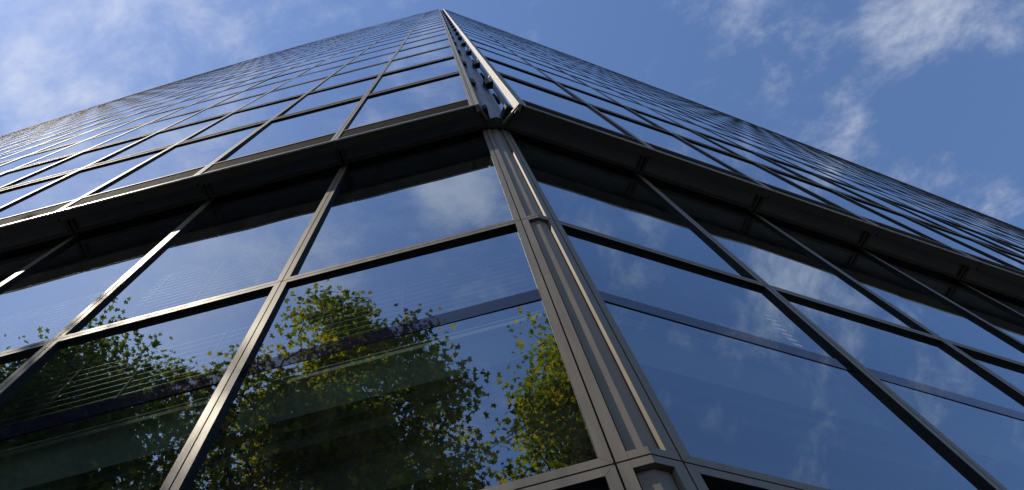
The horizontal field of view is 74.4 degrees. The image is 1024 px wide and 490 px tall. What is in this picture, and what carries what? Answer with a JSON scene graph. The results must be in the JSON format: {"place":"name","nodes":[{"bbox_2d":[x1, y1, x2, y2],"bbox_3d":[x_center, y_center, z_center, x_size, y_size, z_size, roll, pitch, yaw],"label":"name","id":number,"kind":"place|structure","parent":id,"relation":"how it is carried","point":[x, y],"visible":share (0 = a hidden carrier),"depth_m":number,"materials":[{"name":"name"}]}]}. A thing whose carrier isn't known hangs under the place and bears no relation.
{"place":"outdoors","nodes":[
{"label":"outdoors","id":0,"kind":"place"},
{"bbox_2d":[0,0,1023,228],"label":"sky","id":1,"kind":"structure","parent":0,"point":[926,95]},
{"label":"pavement","id":2,"kind":"structure","parent":0,"visible":0},
{"bbox_2d":[0,9,1023,489],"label":"glass tower","id":3,"kind":"structure","parent":2,"relation":"on","point":[438,249],"depth_m":6.12,"materials":[{"name":"grey metal"}]},
{"bbox_2d":[0,341,53,388],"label":"window","id":4,"kind":"structure","parent":3,"relation":"in","point":[17,360],"depth_m":5.07,"materials":[{"name":"grey metal"}]},
{"bbox_2d":[0,171,74,207],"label":"window","id":5,"kind":"structure","parent":3,"relation":"in","point":[7,196],"depth_m":11.75,"materials":[{"name":"blue glass"}]},
{"bbox_2d":[0,233,77,284],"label":"window","id":6,"kind":"structure","parent":3,"relation":"in","point":[12,262],"depth_m":8.46,"materials":[{"name":"black glass"}]},
{"bbox_2d":[0,152,80,186],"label":"window","id":7,"kind":"structure","parent":3,"relation":"in","point":[6,178],"depth_m":15.03,"materials":[{"name":"blue glass"}]},
{"bbox_2d":[0,141,81,172],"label":"window","id":8,"kind":"structure","parent":3,"relation":"in","point":[16,163],"depth_m":18.04,"materials":[{"name":"blue glass"}]},
{"bbox_2d":[0,133,153,189],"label":"window","id":9,"kind":"structure","parent":3,"relation":"in","point":[83,159],"depth_m":14.07,"materials":[{"name":"blue glass"}]},
{"bbox_2d":[15,125,142,168],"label":"window","id":10,"kind":"structure","parent":3,"relation":"in","point":[86,144],"depth_m":17.41,"materials":[{"name":"blue glass"}]},
{"bbox_2d":[0,146,171,220],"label":"window","id":11,"kind":"structure","parent":3,"relation":"in","point":[80,183],"depth_m":10.58,"materials":[{"name":"blue glass"}]},
{"bbox_2d":[0,198,212,354],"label":"window","id":12,"kind":"structure","parent":3,"relation":"in","point":[39,303],"depth_m":7.01,"materials":[{"name":"blue glass"}]},
{"bbox_2d":[0,282,281,489],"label":"window","id":13,"kind":"structure","parent":3,"relation":"in","point":[25,374],"depth_m":5.02,"materials":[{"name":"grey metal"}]},
{"bbox_2d":[90,109,203,148],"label":"window","id":14,"kind":"structure","parent":3,"relation":"in","point":[156,126],"depth_m":17.46,"materials":[{"name":"blue glass"}]},
{"bbox_2d":[86,113,230,166],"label":"window","id":15,"kind":"structure","parent":3,"relation":"in","point":[172,136],"depth_m":14.06,"materials":[{"name":"blue glass"}]},
{"bbox_2d":[81,121,268,198],"bbox_3d":[-5.104,-1.417,10.690,1.786,3.491,0.058,-15,-69,-1],"label":"window","id":16,"kind":"structure","parent":3,"relation":"in","point":[197,154],"depth_m":10.41,"materials":[{"name":"blue glass"}]},
{"bbox_2d":[56,164,344,339],"bbox_3d":[-2.852,-0.146,7.081,1.786,3.982,0.066,-15,-69,-1],"label":"window","id":17,"kind":"structure","parent":3,"relation":"in","point":[234,234],"depth_m":6.61,"materials":[{"name":"blue glass"}]},
{"bbox_2d":[163,92,267,129],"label":"window","id":18,"kind":"structure","parent":3,"relation":"in","point":[218,110],"depth_m":17.47,"materials":[{"name":"blue glass"}]},
{"bbox_2d":[181,94,304,141],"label":"window","id":19,"kind":"structure","parent":3,"relation":"in","point":[234,120],"depth_m":14.09,"materials":[{"name":"blue glass"}]},
{"bbox_2d":[236,77,327,110],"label":"window","id":20,"kind":"structure","parent":3,"relation":"in","point":[280,94],"depth_m":17.52,"materials":[{"name":"blue glass"}]},
{"bbox_2d":[212,97,363,164],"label":"window","id":21,"kind":"structure","parent":3,"relation":"in","point":[318,123],"depth_m":10.47,"materials":[{"name":"blue glass"}]},
{"bbox_2d":[271,65,343,90],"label":"window","id":22,"kind":"structure","parent":3,"relation":"in","point":[325,73],"depth_m":21.00,"materials":[{"name":"blue glass"}]},
{"bbox_2d":[274,75,379,117],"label":"window","id":23,"kind":"structure","parent":3,"relation":"in","point":[359,88],"depth_m":14.13,"materials":[{"name":"blue glass"}]},
{"bbox_2d":[309,61,389,91],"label":"window","id":24,"kind":"structure","parent":3,"relation":"in","point":[374,70],"depth_m":17.57,"materials":[{"name":"blue glass"}]},
{"bbox_2d":[332,52,395,74],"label":"window","id":25,"kind":"structure","parent":3,"relation":"in","point":[387,57],"depth_m":21.08,"materials":[{"name":"blue glass"}]},
{"bbox_2d":[170,220,613,489],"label":"window","id":26,"kind":"structure","parent":3,"relation":"in","point":[196,457],"depth_m":3.71,"materials":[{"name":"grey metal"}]},
{"bbox_2d":[283,129,519,280],"bbox_3d":[-1.060,-0.611,7.115,1.900,3.982,0.064,-14,-69,-1],"label":"window","id":27,"kind":"structure","parent":3,"relation":"in","point":[371,193],"depth_m":7.03,"materials":[{"name":"blue glass"}]},
{"bbox_2d":[341,72,469,131],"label":"window","id":28,"kind":"structure","parent":3,"relation":"in","point":[448,90],"depth_m":10.51,"materials":[{"name":"blue glass"}]},
{"bbox_2d":[367,56,460,93],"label":"window","id":29,"kind":"structure","parent":3,"relation":"in","point":[446,66],"depth_m":14.19,"materials":[{"name":"blue glass"}]},
{"bbox_2d":[381,46,454,73],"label":"window","id":30,"kind":"structure","parent":3,"relation":"in","point":[445,52],"depth_m":17.65,"materials":[{"name":"blue glass"}]},
{"bbox_2d":[391,39,450,59],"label":"window","id":31,"kind":"structure","parent":3,"relation":"in","point":[443,43],"depth_m":21.15,"materials":[{"name":"blue glass"}]},
{"bbox_2d":[469,39,531,65],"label":"window","id":32,"kind":"structure","parent":3,"relation":"in","point":[478,44],"depth_m":21.46,"materials":[{"name":"blue glass"}]},
{"bbox_2d":[475,46,552,79],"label":"window","id":33,"kind":"structure","parent":3,"relation":"in","point":[486,53],"depth_m":17.91,"materials":[{"name":"blue glass"}]},
{"bbox_2d":[484,57,583,101],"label":"window","id":34,"kind":"structure","parent":3,"relation":"in","point":[514,72],"depth_m":14.59,"materials":[{"name":"blue glass"}]},
{"bbox_2d":[521,57,587,85],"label":"window","id":35,"kind":"structure","parent":3,"relation":"in","point":[537,65],"depth_m":21.91,"materials":[{"name":"blue glass"}]},
{"bbox_2d":[498,73,638,139],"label":"window","id":36,"kind":"structure","parent":3,"relation":"in","point":[529,93],"depth_m":10.87,"materials":[{"name":"blue glass"}]},
{"bbox_2d":[520,465,623,489],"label":"window","id":37,"kind":"structure","parent":3,"relation":"in","point":[605,478],"depth_m":2.46,"materials":[{"name":"grey metal"}]},
{"bbox_2d":[535,67,619,103],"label":"window","id":38,"kind":"structure","parent":3,"relation":"in","point":[568,82],"depth_m":18.31,"materials":[{"name":"blue glass"}]},
{"bbox_2d":[557,82,667,130],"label":"window","id":39,"kind":"structure","parent":3,"relation":"in","point":[591,99],"depth_m":15.03,"materials":[{"name":"blue glass"}]},
{"bbox_2d":[505,129,764,284],"bbox_3d":[1.016,-0.578,7.363,1.931,3.982,0.064,16,-73,-12],"label":"window","id":40,"kind":"structure","parent":3,"relation":"in","point":[578,190],"depth_m":6.83,"materials":[{"name":"blue glass"}]},
{"bbox_2d":[594,88,684,126],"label":"window","id":41,"kind":"structure","parent":3,"relation":"in","point":[622,101],"depth_m":18.68,"materials":[{"name":"blue glass"}]},
{"bbox_2d":[590,105,749,178],"bbox_3d":[2.491,-1.802,11.414,1.828,3.491,0.058,16,-73,-12],"label":"window","id":42,"kind":"structure","parent":3,"relation":"in","point":[653,136],"depth_m":11.26,"materials":[{"name":"blue glass"}]},
{"bbox_2d":[625,106,746,158],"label":"window","id":43,"kind":"structure","parent":3,"relation":"in","point":[679,130],"depth_m":15.38,"materials":[{"name":"blue glass"}]},
{"bbox_2d":[650,108,746,148],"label":"window","id":44,"kind":"structure","parent":3,"relation":"in","point":[689,125],"depth_m":19.10,"materials":[{"name":"blue glass"}]},
{"bbox_2d":[684,463,797,489],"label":"window","id":45,"kind":"structure","parent":3,"relation":"in","point":[703,478],"depth_m":2.53,"materials":[{"name":"grey metal"}]},
{"bbox_2d":[703,127,805,169],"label":"window","id":46,"kind":"structure","parent":3,"relation":"in","point":[751,147],"depth_m":19.57,"materials":[{"name":"blue glass"}]},
{"bbox_2d":[693,130,822,185],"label":"window","id":47,"kind":"structure","parent":3,"relation":"in","point":[748,154],"depth_m":15.79,"materials":[{"name":"blue glass"}]},
{"bbox_2d":[676,135,853,213],"bbox_3d":[4.214,-1.294,11.796,1.828,3.491,0.058,16,-73,-12],"label":"window","id":48,"kind":"structure","parent":3,"relation":"in","point":[753,170],"depth_m":11.70,"materials":[{"name":"blue glass"}]},
{"bbox_2d":[554,221,1001,489],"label":"window","id":49,"kind":"structure","parent":3,"relation":"in","point":[720,298],"depth_m":4.64,"materials":[{"name":"blue glass"}]},
{"bbox_2d":[636,172,940,338],"bbox_3d":[2.787,-0.057,7.756,1.828,3.982,0.064,16,-73,-12],"label":"window","id":50,"kind":"structure","parent":3,"relation":"in","point":[775,258],"depth_m":7.25,"materials":[{"name":"blue glass"}]},
{"bbox_2d":[751,144,861,189],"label":"window","id":51,"kind":"structure","parent":3,"relation":"in","point":[802,165],"depth_m":19.91,"materials":[{"name":"blue glass"}]},
{"bbox_2d":[755,152,893,210],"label":"window","id":52,"kind":"structure","parent":3,"relation":"in","point":[810,175],"depth_m":16.20,"materials":[{"name":"blue glass"}]},
{"bbox_2d":[757,163,949,247],"bbox_3d":[5.937,-0.784,12.178,1.828,3.491,0.058,16,-73,-12],"label":"window","id":53,"kind":"structure","parent":3,"relation":"in","point":[857,208],"depth_m":12.08,"materials":[{"name":"blue glass"}]},
{"bbox_2d":[801,162,916,209],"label":"window","id":54,"kind":"structure","parent":3,"relation":"in","point":[848,181],"depth_m":20.25,"materials":[{"name":"blue glass"}]},
{"bbox_2d":[751,210,1023,364],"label":"window","id":55,"kind":"structure","parent":3,"relation":"in","point":[942,317],"depth_m":7.83,"materials":[{"name":"blue glass"}]},
{"bbox_2d":[814,173,961,234],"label":"window","id":56,"kind":"structure","parent":3,"relation":"in","point":[870,196],"depth_m":16.52,"materials":[{"name":"blue glass"}]},
{"bbox_2d":[768,286,1023,489],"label":"window","id":57,"kind":"structure","parent":3,"relation":"in","point":[993,442],"depth_m":4.89,"materials":[{"name":"blue glass"}]},
{"bbox_2d":[851,180,969,228],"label":"window","id":58,"kind":"structure","parent":3,"relation":"in","point":[886,194],"depth_m":20.65,"materials":[{"name":"blue glass"}]},
{"bbox_2d":[836,191,1023,272],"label":"window","id":59,"kind":"structure","parent":3,"relation":"in","point":[937,235],"depth_m":12.54,"materials":[{"name":"blue glass"}]},
{"bbox_2d":[856,245,1023,343],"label":"window","id":60,"kind":"structure","parent":3,"relation":"in","point":[1003,318],"depth_m":9.31,"materials":[{"name":"blue glass"}]},
{"bbox_2d":[873,194,1023,256],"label":"window","id":61,"kind":"structure","parent":3,"relation":"in","point":[927,216],"depth_m":16.98,"materials":[{"name":"blue glass"}]},
{"bbox_2d":[907,216,1023,269],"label":"window","id":62,"kind":"structure","parent":3,"relation":"in","point":[1015,262],"depth_m":13.71,"materials":[{"name":"blue glass"}]},
{"bbox_2d":[926,213,1023,255],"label":"window","id":63,"kind":"structure","parent":3,"relation":"in","point":[981,235],"depth_m":18.00,"materials":[{"name":"blue glass"}]},
{"bbox_2d":[944,340,1023,393],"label":"window","id":64,"kind":"structure","parent":3,"relation":"in","point":[1011,372],"depth_m":6.02,"materials":[{"name":"blue glass"}]},
{"bbox_2d":[954,278,1023,315],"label":"window","id":65,"kind":"structure","parent":3,"relation":"in","point":[1017,305],"depth_m":10.49,"materials":[{"name":"blue glass"}]},
{"bbox_2d":[975,240,1023,261],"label":"window","id":66,"kind":"structure","parent":3,"relation":"in","point":[1018,257],"depth_m":14.82,"materials":[{"name":"blue glass"}]},
{"bbox_2d":[979,232,1023,250],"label":"window","id":67,"kind":"structure","parent":3,"relation":"in","point":[1020,248],"depth_m":19.08,"materials":[{"name":"blue glass"}]}
]}

